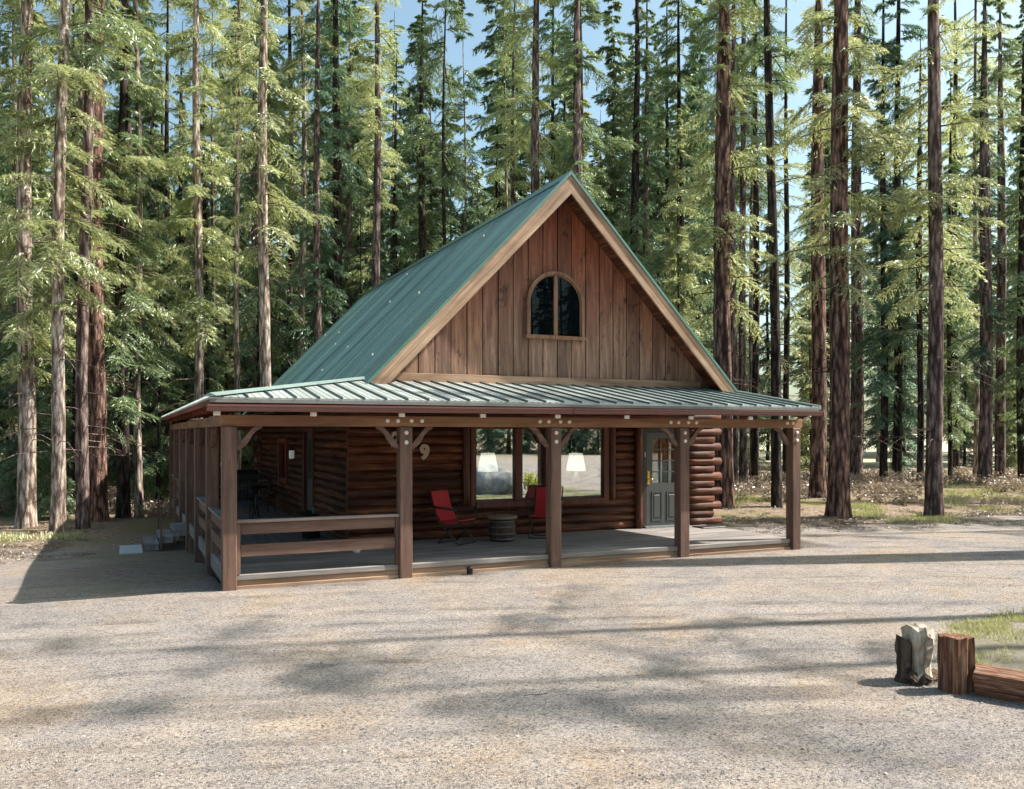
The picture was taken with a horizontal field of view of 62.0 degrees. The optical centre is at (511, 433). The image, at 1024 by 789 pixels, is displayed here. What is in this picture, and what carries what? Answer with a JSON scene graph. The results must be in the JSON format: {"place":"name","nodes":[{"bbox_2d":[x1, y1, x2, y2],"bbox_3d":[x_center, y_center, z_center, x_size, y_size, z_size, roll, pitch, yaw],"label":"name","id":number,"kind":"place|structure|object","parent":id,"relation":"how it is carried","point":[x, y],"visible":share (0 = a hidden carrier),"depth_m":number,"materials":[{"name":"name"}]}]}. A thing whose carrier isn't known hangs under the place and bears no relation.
{"place":"outdoors","nodes":[
{"label":"outdoors","id":0,"kind":"place"},
{"bbox_2d":[0,434,1023,788],"bbox_3d":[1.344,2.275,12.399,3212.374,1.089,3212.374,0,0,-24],"label":"ground","id":1,"kind":"structure","parent":0,"point":[976,562],"depth_m":8.05,"materials":[{"name":"gravel"}]},
{"bbox_2d":[0,292,50,509],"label":"young fir","id":2,"kind":"object","parent":1,"relation":"on","point":[11,446],"visible":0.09,"depth_m":30.19,"materials":[{"name":"green plant"}]},
{"bbox_2d":[0,0,71,497],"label":"conifer tree","id":3,"kind":"object","parent":1,"relation":"on","point":[2,196],"visible":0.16,"depth_m":31.49,"materials":[{"name":"green plant"}]},
{"bbox_2d":[2,0,69,415],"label":"conifer tree","id":4,"kind":"object","parent":1,"relation":"on","point":[42,166],"visible":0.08,"depth_m":47.90,"materials":[{"name":"green plant"}]},
{"bbox_2d":[0,119,75,516],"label":"young fir","id":5,"kind":"object","parent":1,"relation":"on","point":[4,466],"visible":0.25,"depth_m":27.69,"materials":[{"name":"green plant"}]},
{"bbox_2d":[13,312,75,520],"bbox_3d":[-14.661,-3.280,27.217,2.073,12.546,2.293,0,0,5],"label":"young fir","id":6,"kind":"object","parent":1,"relation":"on","point":[43,473],"visible":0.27,"depth_m":27.07,"materials":[{"name":"green plant"}]},
{"bbox_2d":[0,0,114,528],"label":"conifer tree","id":7,"kind":"object","parent":1,"relation":"on","point":[21,245],"visible":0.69,"depth_m":23.86,"materials":[{"name":"green plant"}]},
{"bbox_2d":[0,0,132,533],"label":"conifer tree","id":8,"kind":"object","parent":1,"relation":"on","point":[59,264],"visible":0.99,"depth_m":22.50,"materials":[{"name":"green plant"}]},
{"bbox_2d":[33,0,133,498],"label":"conifer tree","id":9,"kind":"object","parent":1,"relation":"on","point":[73,10],"visible":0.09,"depth_m":32.66,"materials":[{"name":"green plant"}]},
{"bbox_2d":[0,481,168,518],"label":"brush","id":10,"kind":"object","parent":1,"relation":"on","point":[149,509],"visible":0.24,"depth_m":27.92,"materials":[{"name":"green plant"}]},
{"bbox_2d":[9,0,170,529],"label":"conifer tree","id":11,"kind":"object","parent":1,"relation":"on","point":[87,29],"visible":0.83,"depth_m":23.39,"materials":[{"name":"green plant"}]},
{"bbox_2d":[33,0,156,521],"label":"conifer tree","id":12,"kind":"object","parent":1,"relation":"on","point":[98,490],"visible":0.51,"depth_m":25.27,"materials":[{"name":"green plant"}]},
{"bbox_2d":[66,0,181,518],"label":"conifer tree","id":13,"kind":"object","parent":1,"relation":"on","point":[122,361],"visible":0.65,"depth_m":26.35,"materials":[{"name":"green plant"}]},
{"bbox_2d":[67,0,182,492],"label":"conifer tree","id":14,"kind":"object","parent":1,"relation":"on","point":[131,127],"visible":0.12,"depth_m":33.27,"materials":[{"name":"green plant"}]},
{"bbox_2d":[93,0,191,516],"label":"conifer tree","id":15,"kind":"object","parent":1,"relation":"on","point":[160,312],"visible":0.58,"depth_m":26.94,"materials":[{"name":"green plant"}]},
{"bbox_2d":[109,24,178,475],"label":"conifer tree","id":16,"kind":"object","parent":1,"relation":"on","point":[150,118],"visible":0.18,"depth_m":46.52,"materials":[{"name":"green plant"}]},
{"bbox_2d":[129,168,182,504],"bbox_3d":[-12.517,-3.222,30.298,2.619,12.624,2.897,0,0,-2],"label":"young fir","id":17,"kind":"object","parent":1,"relation":"on","point":[158,482],"visible":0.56,"depth_m":30.15,"materials":[{"name":"green plant"}]},
{"bbox_2d":[130,194,193,499],"bbox_3d":[-13.557,-3.161,33.835,2.861,12.658,3.165,0,0,-41],"label":"young fir","id":18,"kind":"object","parent":1,"relation":"on","point":[180,363],"visible":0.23,"depth_m":33.66,"materials":[{"name":"green plant"}]},
{"bbox_2d":[149,21,205,425],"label":"conifer tree","id":19,"kind":"object","parent":1,"relation":"on","point":[184,375],"visible":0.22,"depth_m":45.77,"materials":[{"name":"green plant"}]},
{"bbox_2d":[134,0,223,470],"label":"conifer tree","id":20,"kind":"object","parent":1,"relation":"on","point":[167,79],"visible":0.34,"depth_m":37.60,"materials":[{"name":"green plant"}]},
{"bbox_2d":[128,0,253,468],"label":"conifer tree","id":21,"kind":"object","parent":1,"relation":"on","point":[193,196],"visible":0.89,"depth_m":28.90,"materials":[{"name":"green plant"}]},
{"bbox_2d":[180,191,230,420],"bbox_3d":[-12.019,-3.269,33.453,2.644,12.582,2.323,0,0,-24],"label":"young fir","id":22,"kind":"object","parent":1,"relation":"on","point":[209,357],"visible":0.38,"depth_m":33.42,"materials":[{"name":"green plant"}]},
{"bbox_2d":[173,49,243,422],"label":"conifer tree","id":23,"kind":"object","parent":1,"relation":"on","point":[187,239],"visible":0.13,"depth_m":47.49,"materials":[{"name":"green plant"}]},
{"bbox_2d":[169,4,252,416],"bbox_3d":[-14.096,-12.162,39.642,4.335,30.130,4.110,0,0,-24],"label":"conifer tree","id":24,"kind":"object","parent":1,"relation":"on","point":[213,220],"visible":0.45,"depth_m":39.61,"materials":[{"name":"green plant"}]},
{"bbox_2d":[192,0,257,414],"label":"conifer tree","id":25,"kind":"object","parent":1,"relation":"on","point":[227,203],"visible":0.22,"depth_m":45.14,"materials":[{"name":"green plant"}]},
{"bbox_2d":[171,0,281,468],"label":"conifer tree","id":26,"kind":"object","parent":1,"relation":"on","point":[214,63],"visible":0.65,"depth_m":30.92,"materials":[{"name":"green plant"}]},
{"bbox_2d":[200,0,290,468],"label":"conifer tree","id":27,"kind":"object","parent":1,"relation":"on","point":[254,233],"visible":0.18,"depth_m":35.88,"materials":[{"name":"green plant"}]},
{"bbox_2d":[190,0,337,493],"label":"conifer tree","id":28,"kind":"object","parent":1,"relation":"on","point":[262,205],"visible":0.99,"depth_m":27.84,"materials":[{"name":"green plant"}]},
{"bbox_2d":[209,0,321,457],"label":"conifer tree","id":29,"kind":"object","parent":1,"relation":"on","point":[276,69],"visible":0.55,"depth_m":33.29,"materials":[{"name":"green plant"}]},
{"bbox_2d":[230,42,309,447],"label":"conifer tree","id":30,"kind":"object","parent":1,"relation":"on","point":[281,292],"visible":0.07,"depth_m":51.59,"materials":[{"name":"green plant"}]},
{"bbox_2d":[257,0,326,380],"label":"conifer tree","id":31,"kind":"object","parent":1,"relation":"on","point":[290,296],"visible":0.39,"depth_m":37.87,"materials":[{"name":"green plant"}]},
{"bbox_2d":[268,0,346,357],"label":"conifer tree","id":32,"kind":"object","parent":1,"relation":"on","point":[302,91],"visible":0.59,"depth_m":35.14,"materials":[{"name":"green plant"}]},
{"bbox_2d":[276,0,350,362],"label":"conifer tree","id":33,"kind":"object","parent":1,"relation":"on","point":[320,130],"visible":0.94,"depth_m":32.93,"materials":[{"name":"green plant"}]},
{"bbox_2d":[282,0,373,325],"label":"conifer tree","id":34,"kind":"object","parent":1,"relation":"on","point":[340,181],"visible":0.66,"depth_m":36.89,"materials":[{"name":"green plant"}]},
{"bbox_2d":[286,0,371,334],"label":"conifer tree","id":35,"kind":"object","parent":1,"relation":"on","point":[325,101],"visible":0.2,"depth_m":48.23,"materials":[{"name":"green plant"}]},
{"bbox_2d":[323,0,371,311],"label":"conifer tree","id":36,"kind":"object","parent":1,"relation":"on","point":[350,254],"visible":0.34,"depth_m":43.96,"materials":[{"name":"green plant"}]},
{"bbox_2d":[323,0,390,328],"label":"conifer tree","id":37,"kind":"object","parent":1,"relation":"on","point":[354,141],"visible":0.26,"depth_m":46.82,"materials":[{"name":"green plant"}]},
{"bbox_2d":[326,0,411,286],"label":"conifer tree","id":38,"kind":"object","parent":1,"relation":"on","point":[376,82],"visible":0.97,"depth_m":33.94,"materials":[{"name":"green plant"}]},
{"bbox_2d":[343,0,403,288],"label":"conifer tree","id":39,"kind":"object","parent":1,"relation":"on","point":[371,167],"visible":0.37,"depth_m":42.20,"materials":[{"name":"green plant"}]},
{"bbox_2d":[371,37,418,276],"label":"conifer tree","id":40,"kind":"object","parent":1,"relation":"on","point":[395,231],"visible":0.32,"depth_m":43.90,"materials":[{"name":"green plant"}]},
{"bbox_2d":[369,11,432,276],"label":"conifer tree","id":41,"kind":"object","parent":1,"relation":"on","point":[402,94],"visible":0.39,"depth_m":45.71,"materials":[{"name":"green plant"}]},
{"bbox_2d":[380,14,451,270],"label":"conifer tree","id":42,"kind":"object","parent":1,"relation":"on","point":[409,93],"visible":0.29,"depth_m":51.27,"materials":[{"name":"green plant"}]},
{"bbox_2d":[392,0,460,264],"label":"conifer tree","id":43,"kind":"object","parent":1,"relation":"on","point":[423,216],"visible":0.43,"depth_m":39.91,"materials":[{"name":"green plant"}]},
{"bbox_2d":[402,20,452,264],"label":"conifer tree","id":44,"kind":"object","parent":1,"relation":"on","point":[432,204],"visible":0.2,"depth_m":46.50,"materials":[{"name":"green plant"}]},
{"bbox_2d":[395,0,481,256],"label":"conifer tree","id":45,"kind":"object","parent":1,"relation":"on","point":[444,156],"visible":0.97,"depth_m":37.34,"materials":[{"name":"green plant"}]},
{"bbox_2d":[437,0,498,247],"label":"conifer tree","id":46,"kind":"object","parent":1,"relation":"on","point":[470,208],"visible":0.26,"depth_m":44.38,"materials":[{"name":"green plant"}]},
{"bbox_2d":[143,170,823,590],"bbox_3d":[-2.867,-1.119,21.676,11.914,7.871,17.445,0,0,-24],"label":"log cabin","id":47,"kind":"object","parent":1,"relation":"on","point":[507,360],"visible":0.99,"depth_m":16.55,"materials":[{"name":"brown wood"}]},
{"bbox_2d":[303,428,315,512],"bbox_3d":[-4.525,0.960,19.205,0.170,2.160,1.150,0,0,-24],"label":"door","id":48,"kind":"structure","parent":47,"relation":"in","point":[308,438],"depth_m":19.41,"materials":[{"name":"brown glass"}]},
{"bbox_2d":[428,489,476,544],"bbox_3d":[-1.101,1.542,15.822,0.719,0.974,0.590,0,0,34],"label":"camp chair","id":49,"kind":"object","parent":47,"relation":"on","point":[443,507],"visible":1,"depth_m":15.87,"materials":[{"name":"red fabric"}]},
{"bbox_2d":[487,514,516,541],"bbox_3d":[-0.187,1.798,16.152,0.570,0.485,0.567,0,0,-24],"label":"barrel table","id":50,"kind":"object","parent":47,"relation":"on","point":[502,527],"visible":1,"depth_m":15.95,"materials":[{"name":"wood"}]},
{"bbox_2d":[470,427,608,507],"bbox_3d":[0.595,0.640,17.343,3.130,1.660,0.180,0,0,-24],"label":"window","id":51,"kind":"structure","parent":47,"relation":"in","point":[507,465],"depth_m":17.21,"materials":[{"name":"clear glass"}]},
{"bbox_2d":[524,271,585,340],"bbox_3d":[0.869,-2.535,16.897,1.340,1.350,0.089,0,0,-24],"label":"window","id":52,"kind":"structure","parent":47,"relation":"in","point":[555,305],"depth_m":16.90,"materials":[{"name":"black glass"}]},
{"bbox_2d":[643,428,689,527],"bbox_3d":[3.331,0.962,18.586,1.180,2.144,0.260,0,0,-24],"label":"door","id":53,"kind":"structure","parent":47,"relation":"in","point":[658,463],"depth_m":18.56,"materials":[{"name":"paint"}]},
{"bbox_2d":[456,0,528,231],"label":"conifer tree","id":54,"kind":"object","parent":1,"relation":"on","point":[487,71],"visible":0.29,"depth_m":52.15,"materials":[{"name":"green plant"}]},
{"bbox_2d":[468,0,529,220],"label":"conifer tree","id":55,"kind":"object","parent":1,"relation":"on","point":[498,62],"visible":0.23,"depth_m":40.84,"materials":[{"name":"green plant"}]},
{"bbox_2d":[476,19,531,208],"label":"conifer tree","id":56,"kind":"object","parent":1,"relation":"on","point":[492,104],"visible":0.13,"depth_m":46.21,"materials":[{"name":"green plant"}]},
{"bbox_2d":[0,475,1023,564],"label":"needle litter","id":57,"kind":"object","parent":1,"relation":"on","point":[817,522],"visible":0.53,"depth_m":21.16,"materials":[{"name":"plant"}]},
{"bbox_2d":[479,0,546,204],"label":"conifer tree","id":58,"kind":"object","parent":1,"relation":"on","point":[511,125],"visible":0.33,"depth_m":37.47,"materials":[{"name":"green plant"}]},
{"bbox_2d":[475,0,572,193],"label":"conifer tree","id":59,"kind":"object","parent":1,"relation":"on","point":[537,156],"visible":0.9,"depth_m":32.98,"materials":[{"name":"green plant"}]},
{"bbox_2d":[525,0,584,181],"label":"conifer tree","id":60,"kind":"object","parent":1,"relation":"on","point":[542,30],"visible":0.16,"depth_m":37.41,"materials":[{"name":"green plant"}]},
{"bbox_2d":[527,0,638,209],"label":"conifer tree","id":61,"kind":"object","parent":1,"relation":"on","point":[592,9],"visible":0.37,"depth_m":32.85,"materials":[{"name":"green plant"}]},
{"bbox_2d":[546,0,621,231],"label":"conifer tree","id":62,"kind":"object","parent":1,"relation":"on","point":[575,157],"visible":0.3,"depth_m":31.10,"materials":[{"name":"green plant"}]},
{"bbox_2d":[584,0,652,255],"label":"conifer tree","id":63,"kind":"object","parent":1,"relation":"on","point":[610,126],"visible":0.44,"depth_m":46.51,"materials":[{"name":"green plant"}]},
{"bbox_2d":[597,0,681,280],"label":"conifer tree","id":64,"kind":"object","parent":1,"relation":"on","point":[635,218],"visible":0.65,"depth_m":35.13,"materials":[{"name":"green plant"}]},
{"bbox_2d":[621,0,676,288],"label":"conifer tree","id":65,"kind":"object","parent":1,"relation":"on","point":[647,105],"visible":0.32,"depth_m":40.89,"materials":[{"name":"green plant"}]},
{"bbox_2d":[639,0,694,319],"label":"conifer tree","id":66,"kind":"object","parent":1,"relation":"on","point":[667,151],"visible":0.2,"depth_m":45.94,"materials":[{"name":"green plant"}]},
{"bbox_2d":[640,0,713,342],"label":"conifer tree","id":67,"kind":"object","parent":1,"relation":"on","point":[671,70],"visible":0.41,"depth_m":38.04,"materials":[{"name":"green plant"}]},
{"bbox_2d":[653,108,714,457],"bbox_3d":[6.054,-4.851,31.352,3.627,15.311,4.012,0,0,32],"label":"young fir","id":68,"kind":"object","parent":1,"relation":"on","point":[679,248],"visible":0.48,"depth_m":31.43,"materials":[{"name":"green plant"}]},
{"bbox_2d":[662,0,748,378],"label":"conifer tree","id":69,"kind":"object","parent":1,"relation":"on","point":[688,71],"visible":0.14,"depth_m":46.37,"materials":[{"name":"green plant"}]},
{"bbox_2d":[684,8,749,446],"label":"conifer tree","id":70,"kind":"object","parent":1,"relation":"on","point":[709,346],"visible":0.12,"depth_m":41.30,"materials":[{"name":"green plant"}]},
{"bbox_2d":[661,0,802,507],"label":"conifer tree","id":71,"kind":"object","parent":1,"relation":"on","point":[720,230],"visible":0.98,"depth_m":24.05,"materials":[{"name":"green plant"}]},
{"bbox_2d":[679,0,786,485],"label":"conifer tree","id":72,"kind":"object","parent":1,"relation":"on","point":[733,202],"visible":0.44,"depth_m":33.41,"materials":[{"name":"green plant"}]},
{"bbox_2d":[690,0,783,482],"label":"conifer tree","id":73,"kind":"object","parent":1,"relation":"on","point":[743,470],"visible":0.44,"depth_m":34.87,"materials":[{"name":"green plant"}]},
{"bbox_2d":[707,1,791,475],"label":"conifer tree","id":74,"kind":"object","parent":1,"relation":"on","point":[750,202],"visible":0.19,"depth_m":37.93,"materials":[{"name":"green plant"}]},
{"bbox_2d":[730,0,810,481],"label":"conifer tree","id":75,"kind":"object","parent":1,"relation":"on","point":[755,431],"visible":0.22,"depth_m":36.55,"materials":[{"name":"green plant"}]},
{"bbox_2d":[746,207,795,459],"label":"conifer tree","id":76,"kind":"object","parent":1,"relation":"on","point":[764,436],"visible":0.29,"depth_m":65.98,"materials":[{"name":"green plant"}]},
{"bbox_2d":[725,0,832,507],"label":"conifer tree","id":77,"kind":"object","parent":1,"relation":"on","point":[775,370],"visible":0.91,"depth_m":23.95,"materials":[{"name":"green plant"}]},
{"bbox_2d":[759,0,829,473],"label":"conifer tree","id":78,"kind":"object","parent":1,"relation":"on","point":[787,326],"visible":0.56,"depth_m":39.93,"materials":[{"name":"green plant"}]},
{"bbox_2d":[782,250,829,472],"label":"young fir","id":79,"kind":"object","parent":1,"relation":"on","point":[806,432],"visible":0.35,"depth_m":44.96,"materials":[{"name":"green plant"}]},
{"bbox_2d":[765,16,879,472],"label":"conifer tree","id":80,"kind":"object","parent":1,"relation":"on","point":[827,82],"visible":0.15,"depth_m":48.77,"materials":[{"name":"green plant"}]},
{"bbox_2d":[783,0,886,497],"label":"conifer tree","id":81,"kind":"object","parent":1,"relation":"on","point":[817,475],"visible":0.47,"depth_m":26.63,"materials":[{"name":"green plant"}]},
{"bbox_2d":[756,0,917,518],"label":"conifer tree","id":82,"kind":"object","parent":1,"relation":"on","point":[838,499],"visible":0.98,"depth_m":22.00,"materials":[{"name":"green plant"}]},
{"bbox_2d":[807,0,911,477],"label":"conifer tree","id":83,"kind":"object","parent":1,"relation":"on","point":[856,422],"visible":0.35,"depth_m":35.74,"materials":[{"name":"green plant"}]},
{"bbox_2d":[850,99,892,461],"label":"conifer tree","id":84,"kind":"object","parent":1,"relation":"on","point":[870,293],"visible":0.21,"depth_m":62.67,"materials":[{"name":"green plant"}]},
{"bbox_2d":[734,462,1023,506],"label":"brush","id":85,"kind":"object","parent":1,"relation":"on","point":[1003,480],"visible":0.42,"depth_m":29.14,"materials":[{"name":"beige plant"}]},
{"bbox_2d":[849,0,926,479],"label":"conifer tree","id":86,"kind":"object","parent":1,"relation":"on","point":[883,362],"visible":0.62,"depth_m":34.61,"materials":[{"name":"green plant"}]},
{"bbox_2d":[871,280,926,474],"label":"young fir","id":87,"kind":"object","parent":1,"relation":"on","point":[908,458],"visible":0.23,"depth_m":45.28,"materials":[{"name":"green plant"}]},
{"bbox_2d":[856,0,945,479],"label":"conifer tree","id":88,"kind":"object","parent":1,"relation":"on","point":[898,407],"visible":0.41,"depth_m":34.50,"materials":[{"name":"green plant"}]},
{"bbox_2d":[863,82,944,464],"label":"conifer tree","id":89,"kind":"object","parent":1,"relation":"on","point":[914,415],"visible":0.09,"depth_m":54.59,"materials":[{"name":"green plant"}]},
{"bbox_2d":[894,623,937,685],"bbox_3d":[3.636,1.986,7.663,0.384,0.547,0.307,0,0,-24],"label":"stump","id":90,"kind":"object","parent":1,"relation":"on","point":[914,645],"visible":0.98,"depth_m":7.58,"materials":[{"name":"grey wood"}]},
{"bbox_2d":[877,35,967,480],"bbox_3d":[16.198,-6.925,33.719,3.545,18.683,3.250,0,0,-39],"label":"conifer tree","id":91,"kind":"object","parent":1,"relation":"on","point":[920,367],"visible":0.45,"depth_m":33.56,"materials":[{"name":"green plant"}]},
{"bbox_2d":[851,0,1023,516],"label":"conifer tree","id":92,"kind":"object","parent":1,"relation":"on","point":[933,492],"visible":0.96,"depth_m":22.25,"materials":[{"name":"green plant"}]},
{"bbox_2d":[914,71,979,476],"bbox_3d":[18.063,-6.468,35.173,2.753,17.725,2.767,0,0,21],"label":"conifer tree","id":93,"kind":"object","parent":1,"relation":"on","point":[952,437],"visible":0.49,"depth_m":35.08,"materials":[{"name":"green plant"}]},
{"bbox_2d":[911,0,996,474],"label":"conifer tree","id":94,"kind":"object","parent":1,"relation":"on","point":[956,455],"visible":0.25,"depth_m":39.42,"materials":[{"name":"green plant"}]},
{"bbox_2d":[937,633,974,693],"bbox_3d":[3.850,2.061,7.401,0.269,0.621,0.223,0,0,-4],"label":"timber post","id":95,"kind":"object","parent":1,"relation":"on","point":[956,659],"visible":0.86,"depth_m":7.33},
{"bbox_2d":[939,0,1021,476],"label":"conifer tree","id":96,"kind":"object","parent":1,"relation":"on","point":[975,69],"visible":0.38,"depth_m":36.15,"materials":[{"name":"green plant"}]},
{"bbox_2d":[944,0,1022,484],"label":"conifer tree","id":97,"kind":"object","parent":1,"relation":"on","point":[986,326],"visible":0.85,"depth_m":31.92,"materials":[{"name":"green plant"}]},
{"bbox_2d":[944,0,1022,476],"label":"conifer tree","id":98,"kind":"object","parent":1,"relation":"on","point":[1000,402],"visible":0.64,"depth_m":33.06,"materials":[{"name":"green plant"}]},
{"bbox_2d":[972,663,1023,703],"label":"edging timber","id":99,"kind":"object","parent":1,"relation":"on","point":[998,683],"visible":1,"depth_m":7.12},
{"bbox_2d":[979,0,1023,403],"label":"conifer tree","id":100,"kind":"object","parent":1,"relation":"on","point":[1014,235],"visible":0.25,"depth_m":58.56,"materials":[{"name":"green plant"}]},
{"bbox_2d":[986,30,1023,481],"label":"conifer tree","id":101,"kind":"object","parent":1,"relation":"on","point":[1017,263],"visible":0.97,"depth_m":31.54,"materials":[{"name":"green plant"}]},
{"bbox_2d":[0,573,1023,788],"bbox_3d":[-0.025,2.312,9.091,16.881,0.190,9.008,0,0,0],"label":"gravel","id":102,"kind":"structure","parent":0,"point":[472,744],"depth_m":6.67,"materials":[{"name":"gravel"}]},
{"bbox_2d":[0,479,1023,542],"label":"grass","id":103,"kind":"structure","parent":0,"point":[12,536],"depth_m":24.13,"materials":[{"name":"plant"}]},
{"bbox_2d":[0,0,1023,433],"label":"sky","id":104,"kind":"structure","parent":0,"point":[594,39],"materials":[{"name":"blue"}]},
{"bbox_2d":[934,605,1023,665],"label":"grass","id":105,"kind":"structure","parent":0,"point":[976,628],"depth_m":9.65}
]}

